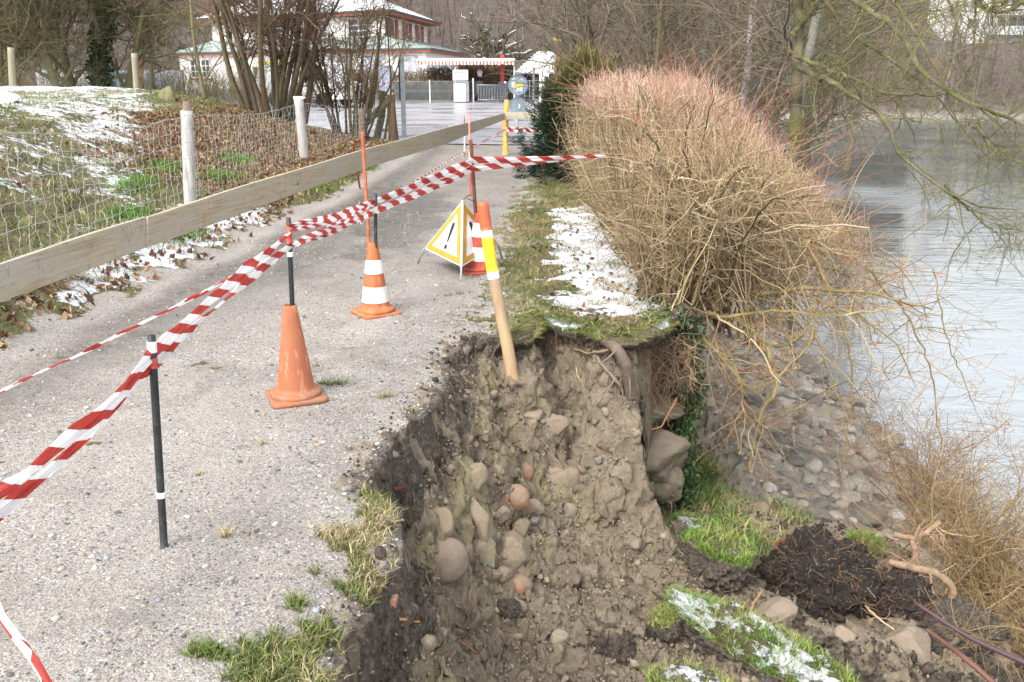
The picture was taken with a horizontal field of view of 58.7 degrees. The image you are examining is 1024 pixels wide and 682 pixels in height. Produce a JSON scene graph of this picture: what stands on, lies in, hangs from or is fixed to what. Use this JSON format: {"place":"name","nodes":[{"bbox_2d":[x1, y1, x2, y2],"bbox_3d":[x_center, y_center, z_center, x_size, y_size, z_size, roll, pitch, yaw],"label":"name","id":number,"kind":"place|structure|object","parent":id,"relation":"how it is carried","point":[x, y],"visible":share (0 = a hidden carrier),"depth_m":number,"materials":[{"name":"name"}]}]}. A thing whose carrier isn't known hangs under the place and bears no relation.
{"place":"outdoors","nodes":[
{"label":"outdoors","id":0,"kind":"place"},
{"bbox_2d":[0,602,51,681],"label":"barrier tape","id":1,"kind":"object","parent":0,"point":[16,636],"visible":1,"depth_m":1.95,"materials":[{"name":"plastic"}]},
{"bbox_2d":[0,86,411,361],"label":"meadow ground","id":2,"kind":"structure","parent":0,"point":[43,328],"depth_m":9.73,"materials":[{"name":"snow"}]},
{"bbox_2d":[7,47,16,85],"bbox_3d":[-14.220,-7.711,25.875,0.306,1.224,0.200,0,17,0],"label":"wooden post","id":3,"kind":"object","parent":2,"relation":"on","point":[11,66],"visible":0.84,"depth_m":25.79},
{"bbox_2d":[0,0,102,85],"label":"bare tree","id":4,"kind":"object","parent":2,"relation":"on","point":[4,65],"visible":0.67,"depth_m":31.49,"materials":[{"name":"brown plant"}]},
{"bbox_2d":[0,0,133,86],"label":"bare tree","id":5,"kind":"object","parent":2,"relation":"on","point":[51,77],"visible":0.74,"depth_m":32.13,"materials":[{"name":"brown plant"}]},
{"bbox_2d":[1,0,173,86],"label":"bare tree","id":6,"kind":"object","parent":2,"relation":"on","point":[65,66],"visible":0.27,"depth_m":34.43,"materials":[{"name":"brown plant"}]},
{"bbox_2d":[59,0,147,86],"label":"ivy tree","id":7,"kind":"object","parent":2,"relation":"on","point":[102,71],"visible":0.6,"depth_m":34.62,"materials":[{"name":"green plant"}]},
{"bbox_2d":[70,0,222,89],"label":"bare tree","id":8,"kind":"object","parent":2,"relation":"on","point":[140,48],"visible":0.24,"depth_m":45.31,"materials":[{"name":"brown plant"}]},
{"bbox_2d":[64,0,229,87],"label":"bare tree","id":9,"kind":"object","parent":2,"relation":"on","point":[141,29],"visible":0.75,"depth_m":35.21,"materials":[{"name":"brown plant"}]},
{"bbox_2d":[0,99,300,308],"bbox_3d":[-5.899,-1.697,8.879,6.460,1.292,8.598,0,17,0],"label":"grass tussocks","id":10,"kind":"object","parent":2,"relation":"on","point":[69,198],"depth_m":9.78,"materials":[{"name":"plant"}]},
{"bbox_2d":[0,180,320,347],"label":"verge leaves","id":11,"kind":"object","parent":2,"relation":"on","point":[11,318],"visible":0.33,"depth_m":7.32,"materials":[{"name":"brown plant"}]},
{"bbox_2d":[136,0,252,98],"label":"bare tree","id":12,"kind":"object","parent":2,"relation":"on","point":[196,61],"visible":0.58,"depth_m":28.58,"materials":[{"name":"brown plant"}]},
{"bbox_2d":[0,88,393,224],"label":"fallen leaves","id":13,"kind":"object","parent":2,"relation":"on","point":[213,137],"visible":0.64,"depth_m":14.20,"materials":[{"name":"brown plant"}]},
{"bbox_2d":[0,93,395,301],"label":"wire fence","id":14,"kind":"object","parent":2,"relation":"on","point":[188,153],"visible":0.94,"depth_m":9.74,"materials":[{"name":"metal"}]},
{"bbox_2d":[68,150,383,246],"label":"green clumps","id":15,"kind":"object","parent":2,"relation":"on","point":[131,212],"visible":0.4,"depth_m":10.41,"materials":[{"name":"green plant"}]},
{"bbox_2d":[106,0,397,123],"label":"multistem tree","id":16,"kind":"object","parent":2,"relation":"on","point":[281,96],"visible":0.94,"depth_m":18.52,"materials":[{"name":"brown plant"}]},
{"bbox_2d":[263,0,438,139],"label":"multistem bush","id":17,"kind":"object","parent":2,"relation":"on","point":[368,100],"visible":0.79,"depth_m":19.31,"materials":[{"name":"brown plant"}]},
{"bbox_2d":[0,31,905,283],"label":"undergrowth","id":18,"kind":"object","parent":2,"relation":"on","point":[216,90],"visible":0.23,"depth_m":37.85,"materials":[{"name":"brown plant"}]},
{"bbox_2d":[0,144,543,681],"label":"gravel path","id":19,"kind":"structure","parent":0,"point":[226,480],"depth_m":4.15,"materials":[{"name":"gravel"}]},
{"bbox_2d":[147,334,167,548],"bbox_3d":[-1.228,0.379,3.161,0.071,0.826,0.031,-11,20,-31],"label":"stake","id":20,"kind":"object","parent":19,"relation":"on","point":[156,422],"visible":0.93,"depth_m":3.14,"materials":[{"name":"black plastic"}]},
{"bbox_2d":[0,152,632,521],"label":"barrier tape","id":21,"kind":"object","parent":20,"relation":"attached to","point":[81,432],"visible":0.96,"depth_m":3.65,"materials":[{"name":"plastic"}]},
{"bbox_2d":[103,352,419,681],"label":"edge tufts","id":22,"kind":"object","parent":19,"relation":"on","point":[307,675],"visible":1,"depth_m":2.83,"materials":[{"name":"green plant"}]},
{"bbox_2d":[0,100,537,301],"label":"plank barrier","id":23,"kind":"object","parent":19,"relation":"on","point":[26,273],"visible":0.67,"depth_m":6.72,"materials":[{"name":"wood"}]},
{"bbox_2d":[265,303,327,409],"bbox_3d":[-1.126,0.056,4.680,0.284,0.500,0.284,-7,18,-23],"label":"traffic cone","id":24,"kind":"object","parent":19,"relation":"on","point":[296,386],"visible":1,"depth_m":4.63,"materials":[{"name":"plastic"}]},
{"bbox_2d":[286,217,294,305],"bbox_3d":[-1.113,-0.166,4.614,0.050,0.922,0.029,-4,17,-14],"label":"stake","id":25,"kind":"object","parent":24,"relation":"in","point":[290,267],"visible":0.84,"depth_m":4.54,"materials":[{"name":"black plastic"}]},
{"bbox_2d":[361,132,370,243],"bbox_3d":[-1.103,-0.954,6.942,0.027,1.241,0.186,-5,17,-15],"label":"rebar rod","id":26,"kind":"object","parent":19,"relation":"on","point":[365,182],"visible":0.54,"depth_m":6.89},
{"bbox_2d":[350,242,401,319],"bbox_3d":[-0.953,-0.435,6.307,0.284,0.500,0.284,-11,20,-32],"label":"traffic cone","id":27,"kind":"object","parent":19,"relation":"on","point":[376,304],"visible":1,"depth_m":6.26,"materials":[{"name":"plastic"}]},
{"bbox_2d":[398,58,406,138],"bbox_3d":[-2.544,-5.571,21.138,0.130,1.924,0.090,0,17,0],"label":"steel post","id":28,"kind":"object","parent":19,"relation":"on","point":[401,72],"visible":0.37,"depth_m":21.07,"materials":[{"name":"grey metal"}]},
{"bbox_2d":[417,194,502,280],"bbox_3d":[-0.462,-0.901,7.633,0.766,0.663,0.834,0,17,0],"label":"warning sign","id":29,"kind":"object","parent":19,"relation":"on","point":[451,240],"visible":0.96,"depth_m":7.57,"materials":[{"name":"white paint"}]},
{"bbox_2d":[468,113,470,194],"bbox_3d":[-0.562,-2.458,12.154,0.028,1.126,0.131,-1,17,-3],"label":"marker rod","id":30,"kind":"object","parent":19,"relation":"on","point":[469,125],"visible":0.58,"depth_m":12.09,"materials":[{"name":"red paint"}]},
{"bbox_2d":[0,128,505,393],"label":"barrier tape","id":31,"kind":"object","parent":30,"relation":"attached to","point":[120,333],"visible":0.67,"depth_m":3.84,"materials":[{"name":"plastic"}]},
{"bbox_2d":[185,89,543,143],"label":"car park","id":32,"kind":"structure","parent":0,"point":[423,117],"depth_m":30.90,"materials":[{"name":"asphalt"}]},
{"bbox_2d":[256,60,363,106],"bbox_3d":[-8.971,-11.435,40.414,4.820,1.980,1.800,9,19,27],"label":"white van","id":33,"kind":"object","parent":32,"relation":"on","point":[269,80],"visible":0.12,"depth_m":39.76,"materials":[{"name":"paint"}]},
{"bbox_2d":[168,0,468,88],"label":"white house","id":34,"kind":"structure","parent":32,"relation":"on","point":[417,50],"depth_m":65.35,"materials":[{"name":"paint"}]},
{"bbox_2d":[397,53,420,76],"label":"sign","id":35,"kind":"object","parent":34,"relation":"in","point":[412,64],"depth_m":58.17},
{"bbox_2d":[311,78,479,101],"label":"yard fence","id":36,"kind":"object","parent":32,"relation":"on","point":[435,100],"visible":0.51,"depth_m":45.40,"materials":[{"name":"metal"}]},
{"bbox_2d":[393,74,453,99],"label":"fence","id":37,"kind":"object","parent":32,"relation":"on","point":[425,89],"visible":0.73,"depth_m":45.98,"materials":[{"name":"grey metal"}]},
{"bbox_2d":[406,65,480,99],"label":"garden hedge","id":38,"kind":"object","parent":32,"relation":"on","point":[435,73],"visible":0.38,"depth_m":47.02,"materials":[{"name":"brown plant"}]},
{"bbox_2d":[453,70,468,101],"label":"white cabinet","id":39,"kind":"object","parent":32,"relation":"on","point":[461,91],"visible":1,"depth_m":44.80,"materials":[{"name":"metal"}]},
{"bbox_2d":[417,58,514,97],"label":"striped awning","id":40,"kind":"object","parent":32,"relation":"on","point":[458,61],"visible":0.88,"depth_m":45.08,"materials":[{"name":"fabric"}]},
{"bbox_2d":[449,57,506,99],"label":"reed hedge","id":41,"kind":"object","parent":32,"relation":"on","point":[487,80],"visible":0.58,"depth_m":48.23,"materials":[{"name":"brown plant"}]},
{"bbox_2d":[453,4,537,96],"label":"pollarded tree","id":42,"kind":"object","parent":32,"relation":"on","point":[495,51],"visible":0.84,"depth_m":52.96,"materials":[{"name":"brown plant"}]},
{"bbox_2d":[508,75,527,140],"bbox_3d":[0.134,-5.257,20.646,0.446,1.506,0.105,0,17,0],"label":"round sign post","id":43,"kind":"object","parent":32,"relation":"on","point":[515,104],"visible":0.82,"depth_m":20.51,"materials":[{"name":"metal"}]},
{"bbox_2d":[515,51,554,98],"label":"garden hut","id":44,"kind":"object","parent":32,"relation":"on","point":[527,64],"visible":0.39,"depth_m":50.49,"materials":[{"name":"tile"}]},
{"bbox_2d":[519,0,645,67],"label":"bare tree","id":45,"kind":"object","parent":32,"relation":"on","point":[560,35],"visible":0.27,"depth_m":37.34,"materials":[{"name":"brown plant"}]},
{"bbox_2d":[1,0,1023,119],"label":"hillside","id":46,"kind":"structure","parent":0,"point":[428,13],"depth_m":94.31,"materials":[{"name":"plant"}]},
{"bbox_2d":[928,0,1023,43],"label":"apartment block","id":47,"kind":"structure","parent":46,"relation":"on","point":[1010,37],"depth_m":103.20,"materials":[{"name":"white"}]},
{"bbox_2d":[463,166,687,333],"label":"verge ground","id":48,"kind":"structure","parent":0,"point":[570,299],"depth_m":7.67,"materials":[{"name":"snow"}]},
{"bbox_2d":[177,178,686,681],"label":"verge grass","id":49,"kind":"structure","parent":48,"relation":"on","point":[553,222],"depth_m":7.41,"materials":[{"name":"plant"}]},
{"bbox_2d":[462,212,486,274],"bbox_3d":[-0.274,-0.831,7.626,0.284,0.500,0.284,-3,17,-11],"label":"traffic cone","id":50,"kind":"object","parent":48,"relation":"on","point":[476,265],"visible":0.48,"depth_m":7.57,"materials":[{"name":"plastic"}]},
{"bbox_2d":[505,38,626,184],"bbox_3d":[1.024,-3.472,13.950,2.252,2.359,2.756,0,17,0],"label":"yew bush","id":51,"kind":"object","parent":48,"relation":"on","point":[546,113],"visible":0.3,"depth_m":13.40,"materials":[{"name":"green plant"}]},
{"bbox_2d":[521,195,665,323],"bbox_3d":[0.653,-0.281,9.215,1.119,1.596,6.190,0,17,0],"label":"snow","id":52,"kind":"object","parent":48,"relation":"on","point":[575,258],"visible":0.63,"depth_m":8.02,"materials":[{"name":"snow"}]},
{"bbox_2d":[627,283,734,329],"bbox_3d":[1.192,-0.267,6.622,0.775,0.152,0.986,0,17,0],"label":"ground ivy","id":53,"kind":"object","parent":48,"relation":"on","point":[681,315],"visible":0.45,"depth_m":6.29,"materials":[{"name":"green plant"}]},
{"bbox_2d":[285,311,1023,681],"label":"eroded ground","id":54,"kind":"structure","parent":0,"point":[528,388],"depth_m":5.16,"materials":[{"name":"soil"}]},
{"bbox_2d":[433,506,454,536],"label":"stone","id":55,"kind":"object","parent":54,"relation":"on","point":[446,521],"visible":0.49,"depth_m":4.52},
{"bbox_2d":[433,537,468,583],"bbox_3d":[-0.332,1.086,4.504,0.238,0.230,0.161,-3,5,-9],"label":"stone","id":56,"kind":"object","parent":54,"relation":"on","point":[451,558],"visible":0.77,"depth_m":4.45,"materials":[{"name":"stone"}]},
{"bbox_2d":[470,462,488,491],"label":"stone","id":57,"kind":"object","parent":54,"relation":"on","point":[480,475],"visible":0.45,"depth_m":4.90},
{"bbox_2d":[468,497,493,542],"bbox_3d":[-0.193,0.990,4.916,0.222,0.325,0.167,11,20,33],"label":"stone","id":58,"kind":"object","parent":54,"relation":"on","point":[481,520],"visible":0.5,"depth_m":4.82,"materials":[{"name":"stone"}]},
{"bbox_2d":[473,537,495,568],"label":"stone","id":59,"kind":"object","parent":54,"relation":"on","point":[486,551],"visible":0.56,"depth_m":4.84,"materials":[{"name":"stone"}]},
{"bbox_2d":[477,201,518,380],"bbox_3d":[-0.078,-0.249,5.619,0.290,1.212,0.081,7,18,23],"label":"wooden pole","id":60,"kind":"object","parent":54,"relation":"on","point":[501,316],"visible":0.99,"depth_m":5.58,"materials":[{"name":"brown wood"}]},
{"bbox_2d":[497,598,521,618],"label":"earth clod","id":61,"kind":"object","parent":54,"relation":"on","point":[509,608],"visible":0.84,"depth_m":4.74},
{"bbox_2d":[500,531,530,570],"bbox_3d":[-0.005,1.190,5.076,0.267,0.322,0.221,-3,29,-8],"label":"stone","id":62,"kind":"object","parent":54,"relation":"on","point":[515,548],"visible":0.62,"depth_m":4.97,"materials":[{"name":"stone"}]},
{"bbox_2d":[503,484,529,510],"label":"stone","id":63,"kind":"object","parent":54,"relation":"on","point":[519,499],"visible":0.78,"depth_m":5.20,"materials":[{"name":"stone"}]},
{"bbox_2d":[512,573,532,594],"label":"stone","id":64,"kind":"object","parent":54,"relation":"on","point":[520,581],"visible":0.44,"depth_m":4.95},
{"bbox_2d":[542,414,570,435],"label":"stone","id":65,"kind":"object","parent":54,"relation":"on","point":[559,424],"visible":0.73,"depth_m":5.76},
{"bbox_2d":[545,459,580,487],"bbox_3d":[0.346,0.881,5.815,0.250,0.211,0.214,4,17,13],"label":"stone","id":66,"kind":"object","parent":54,"relation":"on","point":[570,476],"visible":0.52,"depth_m":5.73,"materials":[{"name":"stone"}]},
{"bbox_2d":[492,303,688,355],"bbox_3d":[0.559,-0.054,6.216,1.410,0.245,0.926,0,17,0],"label":"turf lip","id":67,"kind":"object","parent":54,"relation":"on","point":[563,334],"visible":0.49,"depth_m":5.97,"materials":[{"name":"plant"}]},
{"bbox_2d":[491,302,691,344],"bbox_3d":[0.607,-0.123,6.154,1.522,0.153,1.030,0,17,0],"label":"edge fringe","id":68,"kind":"object","parent":67,"relation":"on","point":[540,324],"visible":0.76,"depth_m":6.06,"materials":[{"name":"green plant"}]},
{"bbox_2d":[593,353,626,405],"bbox_3d":[0.621,0.230,5.812,0.226,0.344,0.257,0,17,0],"label":"tree root","id":69,"kind":"object","parent":54,"relation":"attached to","point":[609,372],"visible":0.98,"depth_m":5.77,"materials":[{"name":"brown plant"}]},
{"bbox_2d":[598,337,637,399],"bbox_3d":[0.671,0.169,5.815,0.273,0.378,0.346,0,17,0],"label":"tree root","id":70,"kind":"object","parent":54,"relation":"on","point":[616,349],"visible":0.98,"depth_m":5.70,"materials":[{"name":"brown plant"}]},
{"bbox_2d":[647,615,686,645],"bbox_3d":[0.847,1.566,4.963,0.188,0.191,0.192,16,23,42],"label":"earth clod","id":71,"kind":"object","parent":54,"relation":"on","point":[675,633],"visible":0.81,"depth_m":4.91,"materials":[{"name":"soil"}]},
{"bbox_2d":[397,298,949,681],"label":"fine roots","id":72,"kind":"object","parent":54,"relation":"hanging from","point":[659,350],"visible":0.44,"depth_m":6.07,"materials":[{"name":"brown plant"}]},
{"bbox_2d":[649,664,723,681],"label":"fallen sod","id":73,"kind":"structure","parent":54,"relation":"on","point":[694,675],"depth_m":4.53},
{"bbox_2d":[674,523,757,596],"bbox_3d":[1.273,1.396,5.653,0.517,0.462,0.545,9,7,-23],"label":"earth clod","id":74,"kind":"object","parent":54,"relation":"on","point":[696,561],"visible":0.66,"depth_m":5.46,"materials":[{"name":"soil"}]},
{"bbox_2d":[651,588,853,681],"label":"fallen sod","id":75,"kind":"structure","parent":54,"relation":"on","point":[704,647],"depth_m":4.78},
{"bbox_2d":[639,509,888,681],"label":"clod grass","id":76,"kind":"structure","parent":75,"relation":"on","point":[663,614],"depth_m":4.89,"materials":[{"name":"plant"}]},
{"bbox_2d":[753,596,797,623],"bbox_3d":[1.518,1.608,5.296,0.258,0.231,0.188,-3,17,-11],"label":"stone","id":77,"kind":"object","parent":54,"relation":"on","point":[784,608],"visible":0.41,"depth_m":5.23,"materials":[{"name":"stone"}]},
{"bbox_2d":[756,524,885,624],"bbox_3d":[1.928,1.478,5.702,0.750,0.694,0.633,0,17,0],"label":"root ball","id":78,"kind":"object","parent":54,"relation":"on","point":[812,580],"visible":0.81,"depth_m":5.51,"materials":[{"name":"soil"}]},
{"bbox_2d":[868,566,939,623],"bbox_3d":[2.416,1.644,5.689,0.570,0.429,0.505,-3,17,-10],"label":"root ball","id":79,"kind":"object","parent":54,"relation":"on","point":[904,601],"visible":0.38,"depth_m":5.55,"materials":[{"name":"soil"}]},
{"bbox_2d":[879,539,935,577],"bbox_3d":[2.498,1.497,5.826,0.333,0.488,0.394,0,17,0],"label":"tree root","id":80,"kind":"object","parent":79,"relation":"on","point":[914,547],"visible":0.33,"depth_m":5.75,"materials":[{"name":"brown plant"}]},
{"bbox_2d":[892,514,979,569],"bbox_3d":[2.668,1.273,5.773,0.364,0.472,0.438,-12,20,-35],"label":"tree root","id":81,"kind":"object","parent":80,"relation":"attached to","point":[927,531],"visible":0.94,"depth_m":5.77,"materials":[{"name":"brown plant"}]},
{"bbox_2d":[885,625,931,664],"bbox_3d":[2.240,1.782,5.193,0.269,0.351,0.268,6,18,20],"label":"stone","id":82,"kind":"object","parent":54,"relation":"on","point":[907,639],"visible":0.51,"depth_m":5.10,"materials":[{"name":"stone"}]},
{"bbox_2d":[888,559,968,597],"bbox_3d":[2.678,1.557,5.786,0.566,0.529,0.348,-7,18,-22],"label":"tree root","id":83,"kind":"object","parent":54,"relation":"on","point":[939,574],"visible":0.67,"depth_m":5.71,"materials":[{"name":"brown plant"}]},
{"bbox_2d":[926,628,996,681],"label":"red cane","id":84,"kind":"object","parent":54,"relation":"on","point":[976,668],"visible":1,"depth_m":1.41,"materials":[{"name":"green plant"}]},
{"bbox_2d":[912,600,1023,665],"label":"red cane","id":85,"kind":"object","parent":84,"relation":"on","point":[1006,654],"visible":1,"depth_m":1.38,"materials":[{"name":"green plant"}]},
{"bbox_2d":[911,596,1015,655],"bbox_3d":[2.710,1.728,5.543,0.739,0.260,0.462,8,17,-2],"label":"rubble heap","id":86,"kind":"object","parent":54,"relation":"on","point":[966,611],"visible":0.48,"depth_m":5.44,"materials":[{"name":"stone"}]},
{"bbox_2d":[612,0,1001,242],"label":"bare tree","id":87,"kind":"object","parent":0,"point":[824,113],"visible":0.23,"depth_m":21.44,"materials":[{"name":"brown plant"}]},
{"bbox_2d":[674,0,1021,276],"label":"bare tree","id":88,"kind":"object","parent":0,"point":[812,33],"visible":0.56,"depth_m":17.19,"materials":[{"name":"brown plant"}]},
{"bbox_2d":[686,304,1023,665],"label":"river bank","id":89,"kind":"structure","parent":0,"point":[738,472],"depth_m":8.82,"materials":[{"name":"stone"}]},
{"bbox_2d":[465,0,714,119],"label":"bare tree","id":90,"kind":"object","parent":89,"relation":"on","point":[578,9],"visible":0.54,"depth_m":25.27,"materials":[{"name":"brown plant"}]},
{"bbox_2d":[471,0,844,133],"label":"bare tree","id":91,"kind":"object","parent":89,"relation":"on","point":[659,26],"visible":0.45,"depth_m":20.45,"materials":[{"name":"brown plant"}]},
{"bbox_2d":[646,367,691,504],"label":"retaining wall","id":92,"kind":"structure","parent":89,"relation":"on","point":[667,454],"depth_m":6.41,"materials":[{"name":"stone"}]},
{"bbox_2d":[667,308,718,513],"bbox_3d":[1.265,0.061,8.157,0.373,1.555,3.547,0,17,0],"label":"ivy","id":93,"kind":"object","parent":92,"relation":"attached to","point":[685,429],"visible":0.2,"depth_m":6.52,"materials":[{"name":"green plant"}]},
{"bbox_2d":[542,0,836,136],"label":"bare tree","id":94,"kind":"object","parent":89,"relation":"on","point":[665,33],"visible":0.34,"depth_m":21.95,"materials":[{"name":"brown plant"}]},
{"bbox_2d":[612,0,789,119],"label":"bare tree","id":95,"kind":"object","parent":89,"relation":"on","point":[689,40],"visible":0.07,"depth_m":32.96,"materials":[{"name":"brown plant"}]},
{"bbox_2d":[539,7,937,414],"bbox_3d":[2.204,-1.874,10.307,3.938,3.430,10.838,0,17,0],"label":"bare hedge","id":96,"kind":"object","parent":89,"relation":"on","point":[649,136],"visible":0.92,"depth_m":7.03,"materials":[{"name":"brown plant"}]},
{"bbox_2d":[609,118,1023,520],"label":"overhanging branches","id":97,"kind":"object","parent":96,"relation":"attached to","point":[827,289],"visible":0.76,"depth_m":6.47,"materials":[{"name":"brown plant"}]},
{"bbox_2d":[640,294,856,576],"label":"bank grass","id":98,"kind":"structure","parent":89,"relation":"on","point":[713,494],"depth_m":6.84,"materials":[{"name":"plant"}]},
{"bbox_2d":[698,372,824,442],"bbox_3d":[2.342,0.638,9.199,1.610,0.877,1.251,-8,19,-26],"label":"bank scrub","id":99,"kind":"object","parent":89,"relation":"on","point":[752,407],"visible":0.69,"depth_m":8.88,"materials":[{"name":"brown plant"}]},
{"bbox_2d":[577,0,964,171],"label":"bare tree","id":100,"kind":"object","parent":89,"relation":"on","point":[745,86],"visible":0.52,"depth_m":19.25,"materials":[{"name":"brown plant"}]},
{"bbox_2d":[654,0,932,147],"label":"bare tree","id":101,"kind":"object","parent":89,"relation":"on","point":[737,47],"visible":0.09,"depth_m":25.41,"materials":[{"name":"brown plant"}]},
{"bbox_2d":[692,287,1023,645],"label":"cobbles","id":102,"kind":"object","parent":89,"relation":"on","point":[813,421],"visible":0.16,"depth_m":9.64,"materials":[{"name":"stone"}]},
{"bbox_2d":[764,0,1023,307],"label":"river tree","id":103,"kind":"object","parent":89,"relation":"on","point":[801,16],"visible":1,"depth_m":13.29,"materials":[{"name":"green plant"}]},
{"bbox_2d":[800,346,1023,520],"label":"riverside shrub","id":104,"kind":"object","parent":89,"relation":"on","point":[912,466],"visible":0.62,"depth_m":8.28,"materials":[{"name":"brown plant"}]},
{"bbox_2d":[827,445,1023,681],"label":"riverside shrub","id":105,"kind":"object","parent":89,"relation":"on","point":[1019,633],"visible":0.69,"depth_m":5.99,"materials":[{"name":"brown plant"}]},
{"bbox_2d":[829,381,1023,642],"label":"riverside shrub","id":106,"kind":"object","parent":89,"relation":"on","point":[973,510],"visible":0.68,"depth_m":6.49,"materials":[{"name":"brown plant"}]},
{"bbox_2d":[740,119,1023,604],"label":"river","id":107,"kind":"structure","parent":0,"point":[1005,311],"depth_m":17.83,"materials":[{"name":"liquid"}]},
{"bbox_2d":[823,0,974,170],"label":"bare tree","id":108,"kind":"object","parent":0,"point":[849,150],"visible":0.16,"depth_m":38.89,"materials":[{"name":"brown plant"}]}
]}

